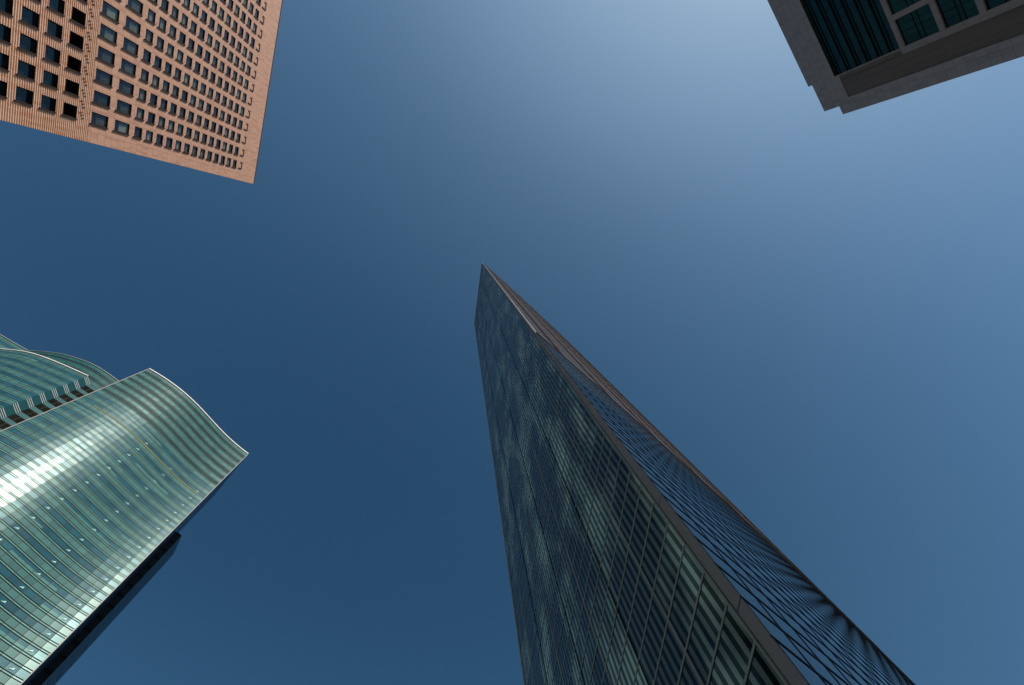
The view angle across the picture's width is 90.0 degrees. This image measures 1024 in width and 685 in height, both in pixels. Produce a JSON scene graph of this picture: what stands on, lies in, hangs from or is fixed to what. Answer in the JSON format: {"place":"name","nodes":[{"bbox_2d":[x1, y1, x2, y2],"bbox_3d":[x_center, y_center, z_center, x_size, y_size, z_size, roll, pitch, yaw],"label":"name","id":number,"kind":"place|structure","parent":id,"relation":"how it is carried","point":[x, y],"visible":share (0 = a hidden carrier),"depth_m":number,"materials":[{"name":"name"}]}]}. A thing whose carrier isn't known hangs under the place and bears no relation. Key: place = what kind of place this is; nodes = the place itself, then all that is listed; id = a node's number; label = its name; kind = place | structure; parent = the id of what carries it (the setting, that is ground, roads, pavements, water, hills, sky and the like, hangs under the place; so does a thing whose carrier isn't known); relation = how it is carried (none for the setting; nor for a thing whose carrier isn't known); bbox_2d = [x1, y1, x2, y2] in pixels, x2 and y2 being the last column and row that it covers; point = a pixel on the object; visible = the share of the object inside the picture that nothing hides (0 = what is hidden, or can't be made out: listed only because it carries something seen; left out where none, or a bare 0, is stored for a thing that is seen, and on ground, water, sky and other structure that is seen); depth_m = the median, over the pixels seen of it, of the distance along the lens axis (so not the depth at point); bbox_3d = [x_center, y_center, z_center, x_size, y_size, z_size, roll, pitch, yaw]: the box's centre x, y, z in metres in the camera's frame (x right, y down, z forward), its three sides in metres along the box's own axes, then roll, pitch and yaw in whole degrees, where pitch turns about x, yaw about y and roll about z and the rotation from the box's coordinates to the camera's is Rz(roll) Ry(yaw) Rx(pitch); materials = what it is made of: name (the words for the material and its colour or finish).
{"place":"outdoors","nodes":[
{"label":"outdoors","id":0,"kind":"place"},
{"bbox_2d":[0,0,282,183],"bbox_3d":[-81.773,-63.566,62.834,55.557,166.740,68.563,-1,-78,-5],"label":"stone tower","id":1,"kind":"structure","parent":0,"point":[185,83],"depth_m":96.08,"materials":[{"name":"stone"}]},
{"bbox_2d":[0,81,6,98],"bbox_3d":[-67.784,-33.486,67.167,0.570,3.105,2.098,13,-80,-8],"label":"window","id":2,"kind":"structure","parent":1,"relation":"in","point":[2,83],"depth_m":68.40,"materials":[{"name":"black glass"}]},
{"bbox_2d":[0,53,8,71],"bbox_3d":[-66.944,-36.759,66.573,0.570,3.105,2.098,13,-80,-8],"label":"window","id":3,"kind":"structure","parent":1,"relation":"in","point":[2,56],"depth_m":67.66,"materials":[{"name":"black glass"}]},
{"bbox_2d":[0,24,10,44],"bbox_3d":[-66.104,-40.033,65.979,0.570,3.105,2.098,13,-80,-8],"label":"window","id":4,"kind":"structure","parent":1,"relation":"in","point":[3,29],"depth_m":66.93,"materials":[{"name":"black glass"}]},
{"bbox_2d":[0,0,12,17],"bbox_3d":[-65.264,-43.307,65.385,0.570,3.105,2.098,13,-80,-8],"label":"window","id":5,"kind":"structure","parent":1,"relation":"in","point":[4,4],"depth_m":66.30,"materials":[{"name":"black glass"}]},
{"bbox_2d":[14,86,32,106],"bbox_3d":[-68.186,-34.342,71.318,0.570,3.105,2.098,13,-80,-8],"label":"window","id":6,"kind":"structure","parent":1,"relation":"in","point":[22,95],"depth_m":71.66,"materials":[{"name":"blue glass"}]},
{"bbox_2d":[16,60,34,81],"bbox_3d":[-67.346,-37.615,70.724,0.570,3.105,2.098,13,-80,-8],"label":"window","id":7,"kind":"structure","parent":1,"relation":"in","point":[24,69],"depth_m":71.03,"materials":[{"name":"blue glass"}]},
{"bbox_2d":[18,33,36,55],"bbox_3d":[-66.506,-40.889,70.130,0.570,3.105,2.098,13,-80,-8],"label":"window","id":8,"kind":"structure","parent":1,"relation":"in","point":[27,44],"depth_m":70.43,"materials":[{"name":"blue glass"}]},
{"bbox_2d":[20,6,38,29],"bbox_3d":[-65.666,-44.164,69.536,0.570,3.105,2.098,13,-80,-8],"label":"window","id":9,"kind":"structure","parent":1,"relation":"in","point":[29,17],"depth_m":69.83,"materials":[{"name":"blue glass"}]},
{"bbox_2d":[39,95,55,113],"bbox_3d":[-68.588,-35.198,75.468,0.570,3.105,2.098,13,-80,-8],"label":"window","id":10,"kind":"structure","parent":1,"relation":"in","point":[47,103],"depth_m":75.82,"materials":[{"name":"blue glass"}]},
{"bbox_2d":[41,70,57,89],"bbox_3d":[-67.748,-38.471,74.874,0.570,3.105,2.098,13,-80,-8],"label":"window","id":11,"kind":"structure","parent":1,"relation":"in","point":[49,79],"depth_m":75.25,"materials":[{"name":"blue glass"}]},
{"bbox_2d":[43,45,60,65],"bbox_3d":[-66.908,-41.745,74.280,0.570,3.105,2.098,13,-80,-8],"label":"window","id":12,"kind":"structure","parent":1,"relation":"in","point":[51,54],"depth_m":74.64,"materials":[{"name":"blue glass"}]},
{"bbox_2d":[45,20,62,41],"bbox_3d":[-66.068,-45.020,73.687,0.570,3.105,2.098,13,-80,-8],"label":"window","id":13,"kind":"structure","parent":1,"relation":"in","point":[53,29],"depth_m":74.06,"materials":[{"name":"blue glass"}]},
{"bbox_2d":[47,0,64,16],"bbox_3d":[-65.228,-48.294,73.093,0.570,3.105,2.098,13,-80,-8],"label":"window","id":14,"kind":"structure","parent":1,"relation":"in","point":[54,5],"depth_m":73.62,"materials":[{"name":"blue glass"}]},
{"bbox_2d":[61,102,76,119],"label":"window","id":15,"kind":"structure","parent":1,"relation":"in","point":[64,107],"depth_m":80.49,"materials":[{"name":"black glass"}]},
{"bbox_2d":[63,79,78,97],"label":"window","id":16,"kind":"structure","parent":1,"relation":"in","point":[66,85],"depth_m":79.94,"materials":[{"name":"black glass"}]},
{"bbox_2d":[66,55,80,74],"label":"window","id":17,"kind":"structure","parent":1,"relation":"in","point":[69,59],"depth_m":79.32,"materials":[{"name":"black glass"}]},
{"bbox_2d":[68,31,83,51],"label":"window","id":18,"kind":"structure","parent":1,"relation":"in","point":[71,35],"depth_m":78.72,"materials":[{"name":"black glass"}]},
{"bbox_2d":[70,6,85,28],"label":"window","id":19,"kind":"structure","parent":1,"relation":"in","point":[73,11],"depth_m":78.12,"materials":[{"name":"black glass"}]},
{"bbox_2d":[90,112,107,129],"bbox_3d":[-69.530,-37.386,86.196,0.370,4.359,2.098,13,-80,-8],"label":"window","id":20,"kind":"structure","parent":1,"relation":"in","point":[98,120],"depth_m":86.44,"materials":[{"name":"blue glass"}]},
{"bbox_2d":[92,90,109,108],"bbox_3d":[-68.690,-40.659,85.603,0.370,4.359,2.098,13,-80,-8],"label":"window","id":21,"kind":"structure","parent":1,"relation":"in","point":[101,99],"depth_m":85.82,"materials":[{"name":"blue glass"}]},
{"bbox_2d":[94,68,112,87],"bbox_3d":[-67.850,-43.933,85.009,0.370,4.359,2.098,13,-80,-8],"label":"window","id":22,"kind":"structure","parent":1,"relation":"in","point":[102,77],"depth_m":85.24,"materials":[{"name":"blue glass"}]},
{"bbox_2d":[96,46,114,66],"bbox_3d":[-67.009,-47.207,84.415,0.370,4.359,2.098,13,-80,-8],"label":"window","id":23,"kind":"structure","parent":1,"relation":"in","point":[104,55],"depth_m":84.64,"materials":[{"name":"blue glass"}]},
{"bbox_2d":[98,23,116,45],"bbox_3d":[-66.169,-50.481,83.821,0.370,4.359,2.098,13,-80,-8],"label":"window","id":24,"kind":"structure","parent":1,"relation":"in","point":[106,33],"depth_m":84.02,"materials":[{"name":"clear glass"}]},
{"bbox_2d":[101,0,118,23],"bbox_3d":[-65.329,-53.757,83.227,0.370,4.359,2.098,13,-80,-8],"label":"window","id":25,"kind":"structure","parent":1,"relation":"in","point":[109,11],"depth_m":83.45,"materials":[{"name":"clear glass"}]},
{"bbox_2d":[113,119,128,135],"bbox_3d":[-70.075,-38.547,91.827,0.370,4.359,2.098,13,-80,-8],"label":"window","id":26,"kind":"structure","parent":1,"relation":"in","point":[120,127],"depth_m":92.07,"materials":[{"name":"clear glass"}]},
{"bbox_2d":[115,99,131,116],"bbox_3d":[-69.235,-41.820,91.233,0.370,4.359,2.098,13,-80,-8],"label":"window","id":27,"kind":"structure","parent":1,"relation":"in","point":[122,107],"depth_m":91.52,"materials":[{"name":"blue glass"}]},
{"bbox_2d":[117,79,133,96],"bbox_3d":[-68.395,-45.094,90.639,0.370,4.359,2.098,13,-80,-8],"label":"window","id":28,"kind":"structure","parent":1,"relation":"in","point":[125,87],"depth_m":90.87,"materials":[{"name":"blue glass"}]},
{"bbox_2d":[119,58,135,77],"bbox_3d":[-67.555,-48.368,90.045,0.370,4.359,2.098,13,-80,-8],"label":"window","id":29,"kind":"structure","parent":1,"relation":"in","point":[127,67],"depth_m":90.33,"materials":[{"name":"blue glass"}]},
{"bbox_2d":[122,37,137,57],"bbox_3d":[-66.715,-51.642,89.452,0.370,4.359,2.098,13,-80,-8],"label":"window","id":30,"kind":"structure","parent":1,"relation":"in","point":[129,46],"depth_m":89.66,"materials":[{"name":"blue glass"}]},
{"bbox_2d":[124,15,140,37],"bbox_3d":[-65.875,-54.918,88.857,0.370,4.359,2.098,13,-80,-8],"label":"window","id":31,"kind":"structure","parent":1,"relation":"in","point":[131,25],"depth_m":89.07,"materials":[{"name":"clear glass"}]},
{"bbox_2d":[126,0,142,16],"bbox_3d":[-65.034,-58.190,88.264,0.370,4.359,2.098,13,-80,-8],"label":"window","id":32,"kind":"structure","parent":1,"relation":"in","point":[134,5],"depth_m":88.77,"materials":[{"name":"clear glass"}]},
{"bbox_2d":[133,126,141,139],"bbox_3d":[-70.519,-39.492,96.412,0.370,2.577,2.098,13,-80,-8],"label":"window","id":33,"kind":"structure","parent":1,"relation":"in","point":[137,134],"depth_m":96.74,"materials":[{"name":"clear glass"}]},
{"bbox_2d":[135,107,143,120],"bbox_3d":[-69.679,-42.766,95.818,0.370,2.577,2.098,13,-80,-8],"label":"window","id":34,"kind":"structure","parent":1,"relation":"in","point":[140,112],"depth_m":96.11,"materials":[{"name":"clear glass"}]},
{"bbox_2d":[137,88,146,102],"bbox_3d":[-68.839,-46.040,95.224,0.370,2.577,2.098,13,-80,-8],"label":"window","id":35,"kind":"structure","parent":1,"relation":"in","point":[142,93],"depth_m":95.53,"materials":[{"name":"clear glass"}]},
{"bbox_2d":[139,69,148,83],"bbox_3d":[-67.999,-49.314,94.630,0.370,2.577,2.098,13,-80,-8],"label":"window","id":36,"kind":"structure","parent":1,"relation":"in","point":[144,74],"depth_m":94.91,"materials":[{"name":"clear glass"}]},
{"bbox_2d":[142,49,150,64],"bbox_3d":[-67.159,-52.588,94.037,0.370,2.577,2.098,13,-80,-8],"label":"window","id":37,"kind":"structure","parent":1,"relation":"in","point":[146,55],"depth_m":94.38,"materials":[{"name":"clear glass"}]},
{"bbox_2d":[144,29,152,44],"bbox_3d":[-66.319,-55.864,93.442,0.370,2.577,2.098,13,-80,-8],"label":"window","id":38,"kind":"structure","parent":1,"relation":"in","point":[149,35],"depth_m":93.75,"materials":[{"name":"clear glass"}]},
{"bbox_2d":[144,130,152,142],"bbox_3d":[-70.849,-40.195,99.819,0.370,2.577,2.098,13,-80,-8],"label":"window","id":39,"kind":"structure","parent":1,"relation":"in","point":[148,138],"depth_m":100.15,"materials":[{"name":"clear glass"}]},
{"bbox_2d":[146,9,155,24],"bbox_3d":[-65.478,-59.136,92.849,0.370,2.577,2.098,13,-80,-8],"label":"window","id":40,"kind":"structure","parent":1,"relation":"in","point":[151,15],"depth_m":93.08,"materials":[{"name":"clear glass"}]},
{"bbox_2d":[147,112,154,124],"bbox_3d":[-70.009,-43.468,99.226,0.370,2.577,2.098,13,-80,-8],"label":"window","id":41,"kind":"structure","parent":1,"relation":"in","point":[151,116],"depth_m":99.51,"materials":[{"name":"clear glass"}]},
{"bbox_2d":[149,93,156,106],"bbox_3d":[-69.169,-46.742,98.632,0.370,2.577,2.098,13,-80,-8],"label":"window","id":42,"kind":"structure","parent":1,"relation":"in","point":[153,98],"depth_m":98.90,"materials":[{"name":"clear glass"}]},
{"bbox_2d":[151,74,158,88],"bbox_3d":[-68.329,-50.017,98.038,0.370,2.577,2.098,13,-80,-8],"label":"window","id":43,"kind":"structure","parent":1,"relation":"in","point":[155,81],"depth_m":98.31,"materials":[{"name":"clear glass"}]},
{"bbox_2d":[153,55,161,70],"bbox_3d":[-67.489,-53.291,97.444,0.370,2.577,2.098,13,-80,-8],"label":"window","id":44,"kind":"structure","parent":1,"relation":"in","point":[157,64],"depth_m":97.73,"materials":[{"name":"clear glass"}]},
{"bbox_2d":[155,134,162,145],"bbox_3d":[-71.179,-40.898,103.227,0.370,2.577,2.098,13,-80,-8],"label":"window","id":45,"kind":"structure","parent":1,"relation":"in","point":[159,137],"depth_m":103.53,"materials":[{"name":"clear glass"}]},
{"bbox_2d":[155,36,163,51],"bbox_3d":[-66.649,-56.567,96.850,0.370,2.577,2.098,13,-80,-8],"label":"window","id":46,"kind":"structure","parent":1,"relation":"in","point":[160,41],"depth_m":97.14,"materials":[{"name":"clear glass"}]},
{"bbox_2d":[157,116,164,128],"bbox_3d":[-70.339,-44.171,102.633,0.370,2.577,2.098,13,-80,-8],"label":"window","id":47,"kind":"structure","parent":1,"relation":"in","point":[161,121],"depth_m":102.90,"materials":[{"name":"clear glass"}]},
{"bbox_2d":[158,17,165,32],"bbox_3d":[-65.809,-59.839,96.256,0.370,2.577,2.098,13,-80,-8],"label":"window","id":48,"kind":"structure","parent":1,"relation":"in","point":[162,23],"depth_m":96.54,"materials":[{"name":"clear glass"}]},
{"bbox_2d":[159,98,166,110],"bbox_3d":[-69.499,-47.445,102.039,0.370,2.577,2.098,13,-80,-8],"label":"window","id":49,"kind":"structure","parent":1,"relation":"in","point":[163,105],"depth_m":102.31,"materials":[{"name":"clear glass"}]},
{"bbox_2d":[160,0,168,13],"bbox_3d":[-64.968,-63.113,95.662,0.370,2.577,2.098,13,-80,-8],"label":"window","id":50,"kind":"structure","parent":1,"relation":"in","point":[164,4],"depth_m":96.05,"materials":[{"name":"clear glass"}]},
{"bbox_2d":[161,80,168,93],"bbox_3d":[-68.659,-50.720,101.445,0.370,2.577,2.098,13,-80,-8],"label":"window","id":51,"kind":"structure","parent":1,"relation":"in","point":[165,88],"depth_m":101.75,"materials":[{"name":"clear glass"}]},
{"bbox_2d":[164,62,171,75],"bbox_3d":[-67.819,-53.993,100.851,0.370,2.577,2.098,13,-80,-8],"label":"window","id":52,"kind":"structure","parent":1,"relation":"in","point":[167,66],"depth_m":101.18,"materials":[{"name":"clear glass"}]},
{"bbox_2d":[165,137,171,148],"bbox_3d":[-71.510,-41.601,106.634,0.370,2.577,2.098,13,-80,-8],"label":"window","id":53,"kind":"structure","parent":1,"relation":"in","point":[169,140],"depth_m":106.97,"materials":[{"name":"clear glass"}]},
{"bbox_2d":[166,43,173,57],"bbox_3d":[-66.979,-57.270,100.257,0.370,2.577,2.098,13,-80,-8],"label":"window","id":54,"kind":"structure","parent":1,"relation":"in","point":[170,48],"depth_m":100.54,"materials":[{"name":"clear glass"}]},
{"bbox_2d":[167,120,174,131],"bbox_3d":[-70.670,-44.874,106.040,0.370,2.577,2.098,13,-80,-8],"label":"window","id":55,"kind":"structure","parent":1,"relation":"in","point":[171,123],"depth_m":106.37,"materials":[{"name":"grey glass"}]},
{"bbox_2d":[168,24,175,39],"bbox_3d":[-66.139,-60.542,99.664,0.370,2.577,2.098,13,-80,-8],"label":"window","id":56,"kind":"structure","parent":1,"relation":"in","point":[172,31],"depth_m":99.92,"materials":[{"name":"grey glass"}]},
{"bbox_2d":[169,103,176,115],"bbox_3d":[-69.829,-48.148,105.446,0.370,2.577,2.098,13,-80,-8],"label":"window","id":57,"kind":"structure","parent":1,"relation":"in","point":[173,106],"depth_m":105.75,"materials":[{"name":"blue glass"}]},
{"bbox_2d":[170,6,178,20],"bbox_3d":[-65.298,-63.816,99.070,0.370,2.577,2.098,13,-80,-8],"label":"window","id":58,"kind":"structure","parent":1,"relation":"in","point":[174,14],"depth_m":99.37,"materials":[{"name":"blue glass"}]},
{"bbox_2d":[171,85,178,98],"bbox_3d":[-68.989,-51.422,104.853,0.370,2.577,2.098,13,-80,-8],"label":"window","id":59,"kind":"structure","parent":1,"relation":"in","point":[175,89],"depth_m":105.19,"materials":[{"name":"grey glass"}]},
{"bbox_2d":[174,68,180,80],"bbox_3d":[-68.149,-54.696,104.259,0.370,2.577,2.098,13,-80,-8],"label":"window","id":60,"kind":"structure","parent":1,"relation":"in","point":[177,71],"depth_m":104.55,"materials":[{"name":"blue glass"}]},
{"bbox_2d":[174,140,180,151],"bbox_3d":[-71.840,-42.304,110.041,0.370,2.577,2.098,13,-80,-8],"label":"window","id":61,"kind":"structure","parent":1,"relation":"in","point":[178,143],"depth_m":110.39,"materials":[{"name":"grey glass"}]},
{"bbox_2d":[176,50,182,63],"bbox_3d":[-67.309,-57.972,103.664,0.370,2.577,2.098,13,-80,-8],"label":"window","id":62,"kind":"structure","parent":1,"relation":"in","point":[179,58],"depth_m":104.01,"materials":[{"name":"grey glass"}]},
{"bbox_2d":[176,123,182,134],"bbox_3d":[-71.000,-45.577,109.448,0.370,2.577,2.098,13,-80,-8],"label":"window","id":63,"kind":"structure","parent":1,"relation":"in","point":[180,127],"depth_m":109.74,"materials":[{"name":"grey glass"}]},
{"bbox_2d":[178,31,185,45],"bbox_3d":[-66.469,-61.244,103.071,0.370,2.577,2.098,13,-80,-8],"label":"window","id":64,"kind":"structure","parent":1,"relation":"in","point":[181,40],"depth_m":103.38,"materials":[{"name":"blue glass"}]},
{"bbox_2d":[178,107,185,118],"bbox_3d":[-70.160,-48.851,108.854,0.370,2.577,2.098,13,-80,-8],"label":"window","id":65,"kind":"structure","parent":1,"relation":"in","point":[182,111],"depth_m":109.15,"materials":[{"name":"blue glass"}]},
{"bbox_2d":[180,13,187,27],"bbox_3d":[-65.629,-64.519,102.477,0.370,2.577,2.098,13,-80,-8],"label":"window","id":66,"kind":"structure","parent":1,"relation":"in","point":[184,18],"depth_m":102.76,"materials":[{"name":"blue glass"}]},
{"bbox_2d":[181,90,187,102],"bbox_3d":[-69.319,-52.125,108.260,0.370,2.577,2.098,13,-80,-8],"label":"window","id":67,"kind":"structure","parent":1,"relation":"in","point":[184,94],"depth_m":108.59,"materials":[{"name":"blue glass"}]},
{"bbox_2d":[183,0,189,9],"bbox_3d":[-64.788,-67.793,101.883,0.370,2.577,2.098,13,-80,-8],"label":"window","id":68,"kind":"structure","parent":1,"relation":"in","point":[186,2],"depth_m":102.42,"materials":[{"name":"grey glass"}]},
{"bbox_2d":[183,73,189,85],"bbox_3d":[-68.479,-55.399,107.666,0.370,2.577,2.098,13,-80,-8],"label":"window","id":69,"kind":"structure","parent":1,"relation":"in","point":[186,77],"depth_m":107.94,"materials":[{"name":"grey glass"}]},
{"bbox_2d":[183,143,189,153],"bbox_3d":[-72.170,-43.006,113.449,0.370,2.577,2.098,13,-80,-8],"label":"window","id":70,"kind":"structure","parent":1,"relation":"in","point":[186,147],"depth_m":113.80,"materials":[{"name":"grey glass"}]},
{"bbox_2d":[185,56,191,68],"bbox_3d":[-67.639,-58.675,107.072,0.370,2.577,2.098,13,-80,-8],"label":"window","id":71,"kind":"structure","parent":1,"relation":"in","point":[189,60],"depth_m":107.42,"materials":[{"name":"blue glass"}]},
{"bbox_2d":[185,127,191,138],"bbox_3d":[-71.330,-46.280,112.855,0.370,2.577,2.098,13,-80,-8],"label":"window","id":72,"kind":"structure","parent":1,"relation":"in","point":[188,132],"depth_m":113.21,"materials":[{"name":"black glass"}]},
{"bbox_2d":[187,38,193,51],"bbox_3d":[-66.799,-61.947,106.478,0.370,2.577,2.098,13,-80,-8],"label":"window","id":73,"kind":"structure","parent":1,"relation":"in","point":[191,43],"depth_m":106.76,"materials":[{"name":"blue glass"}]},
{"bbox_2d":[187,111,193,122],"bbox_3d":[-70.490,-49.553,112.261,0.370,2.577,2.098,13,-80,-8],"label":"window","id":74,"kind":"structure","parent":1,"relation":"in","point":[190,117],"depth_m":112.60,"materials":[{"name":"blue glass"}]},
{"bbox_2d":[189,94,195,106],"bbox_3d":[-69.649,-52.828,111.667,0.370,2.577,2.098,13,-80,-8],"label":"window","id":75,"kind":"structure","parent":1,"relation":"in","point":[192,101],"depth_m":112.00,"materials":[{"name":"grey glass"}]},
{"bbox_2d":[189,20,196,34],"bbox_3d":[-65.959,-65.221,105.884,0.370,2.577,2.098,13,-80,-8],"label":"window","id":76,"kind":"structure","parent":1,"relation":"in","point":[193,25],"depth_m":106.18,"materials":[{"name":"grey glass"}]},
{"bbox_2d":[191,78,197,90],"bbox_3d":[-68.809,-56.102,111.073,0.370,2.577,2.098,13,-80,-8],"label":"window","id":77,"kind":"structure","parent":1,"relation":"in","point":[195,82],"depth_m":111.40,"materials":[{"name":"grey glass"}]},
{"bbox_2d":[192,3,198,17],"bbox_3d":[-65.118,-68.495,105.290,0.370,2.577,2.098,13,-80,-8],"label":"window","id":78,"kind":"structure","parent":1,"relation":"in","point":[195,7],"depth_m":105.67,"materials":[{"name":"grey glass"}]},
{"bbox_2d":[194,61,199,73],"bbox_3d":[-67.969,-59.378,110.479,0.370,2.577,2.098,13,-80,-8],"label":"window","id":79,"kind":"structure","parent":1,"relation":"in","point":[197,66],"depth_m":110.79,"materials":[{"name":"blue glass"}]},
{"bbox_2d":[196,45,202,57],"bbox_3d":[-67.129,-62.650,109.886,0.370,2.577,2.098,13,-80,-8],"label":"window","id":80,"kind":"structure","parent":1,"relation":"in","point":[199,49],"depth_m":110.19,"materials":[{"name":"blue glass"}]},
{"bbox_2d":[197,99,203,110],"bbox_3d":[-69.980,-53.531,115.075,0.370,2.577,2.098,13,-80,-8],"label":"window","id":81,"kind":"structure","parent":1,"relation":"in","point":[200,105],"depth_m":115.47,"materials":[{"name":"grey glass"}]},
{"bbox_2d":[198,27,204,40],"bbox_3d":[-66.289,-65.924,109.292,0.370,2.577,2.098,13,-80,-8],"label":"window","id":82,"kind":"structure","parent":1,"relation":"in","point":[201,33],"depth_m":109.63,"materials":[{"name":"blue glass"}]},
{"bbox_2d":[200,83,205,94],"bbox_3d":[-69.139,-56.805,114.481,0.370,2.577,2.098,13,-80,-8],"label":"window","id":83,"kind":"structure","parent":1,"relation":"in","point":[203,86],"depth_m":114.88,"materials":[{"name":"blue glass"}]},
{"bbox_2d":[200,10,206,23],"bbox_3d":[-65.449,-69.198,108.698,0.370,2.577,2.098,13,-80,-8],"label":"window","id":84,"kind":"structure","parent":1,"relation":"in","point":[204,15],"depth_m":109.06,"materials":[{"name":"blue glass"}]},
{"bbox_2d":[202,67,207,78],"bbox_3d":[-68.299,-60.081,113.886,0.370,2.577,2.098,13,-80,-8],"label":"window","id":85,"kind":"structure","parent":1,"relation":"in","point":[205,70],"depth_m":114.23,"materials":[{"name":"blue glass"}]},
{"bbox_2d":[204,50,209,62],"bbox_3d":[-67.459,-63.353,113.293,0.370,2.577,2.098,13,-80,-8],"label":"window","id":86,"kind":"structure","parent":1,"relation":"in","point":[207,55],"depth_m":113.57,"materials":[{"name":"blue glass"}]},
{"bbox_2d":[206,34,211,46],"bbox_3d":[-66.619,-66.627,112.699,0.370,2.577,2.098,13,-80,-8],"label":"window","id":87,"kind":"structure","parent":1,"relation":"in","point":[209,39],"depth_m":113.00,"materials":[{"name":"grey glass"}]},
{"bbox_2d":[208,17,214,30],"bbox_3d":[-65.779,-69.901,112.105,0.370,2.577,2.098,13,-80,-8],"label":"window","id":88,"kind":"structure","parent":1,"relation":"in","point":[211,24],"depth_m":112.49,"materials":[{"name":"blue glass"}]},
{"bbox_2d":[211,0,216,13],"bbox_3d":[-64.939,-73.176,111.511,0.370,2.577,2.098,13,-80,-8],"label":"window","id":89,"kind":"structure","parent":1,"relation":"in","point":[214,4],"depth_m":111.86,"materials":[{"name":"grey glass"}]},
{"bbox_2d":[218,7,223,20],"bbox_3d":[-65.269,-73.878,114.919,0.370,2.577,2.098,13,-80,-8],"label":"window","id":90,"kind":"structure","parent":1,"relation":"in","point":[221,12],"depth_m":115.19,"materials":[{"name":"grey glass"}]},
{"bbox_2d":[0,0,1023,684],"label":"sky","id":91,"kind":"structure","parent":0,"point":[821,311],"materials":[{"name":"blue"}]},
{"bbox_2d":[767,0,1023,113],"bbox_3d":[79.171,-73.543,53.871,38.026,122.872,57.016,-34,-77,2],"label":"granite tower","id":92,"kind":"structure","parent":0,"point":[851,55],"depth_m":95.91,"materials":[{"name":"grey stone"}]},
{"bbox_2d":[887,0,919,13],"bbox_3d":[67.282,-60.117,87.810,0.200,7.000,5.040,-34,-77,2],"label":"window","id":93,"kind":"structure","parent":92,"relation":"in","point":[895,6],"depth_m":89.91,"materials":[{"name":"teal glass"}]},
{"bbox_2d":[895,4,938,44],"bbox_3d":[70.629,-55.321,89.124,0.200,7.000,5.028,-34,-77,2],"label":"window","id":94,"kind":"structure","parent":92,"relation":"in","point":[920,23],"depth_m":89.16,"materials":[{"name":"teal glass"}]},
{"bbox_2d":[936,0,978,27],"bbox_3d":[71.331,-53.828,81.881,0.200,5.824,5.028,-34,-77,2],"label":"window","id":95,"kind":"structure","parent":92,"relation":"in","point":[953,12],"depth_m":82.56,"materials":[{"name":"teal glass"}]},
{"bbox_2d":[984,0,1009,9],"bbox_3d":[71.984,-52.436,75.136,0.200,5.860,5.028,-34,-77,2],"label":"window","id":96,"kind":"structure","parent":92,"relation":"in","point":[990,4],"depth_m":77.48,"materials":[{"name":"teal glass"}]},
{"label":"ground","id":97,"kind":"structure","parent":0,"visible":0},
{"bbox_2d":[0,334,248,684],"bbox_3d":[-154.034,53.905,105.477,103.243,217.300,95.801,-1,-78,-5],"label":"curved glass tower","id":98,"kind":"structure","parent":97,"relation":"on","point":[110,485],"depth_m":151.64,"materials":[{"name":"teal glass"}]},
{"bbox_2d":[474,263,915,684],"bbox_3d":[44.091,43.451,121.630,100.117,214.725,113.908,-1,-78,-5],"label":"blade tower","id":99,"kind":"structure","parent":97,"relation":"on","point":[640,549],"depth_m":29.46,"materials":[{"name":"blue glass"}]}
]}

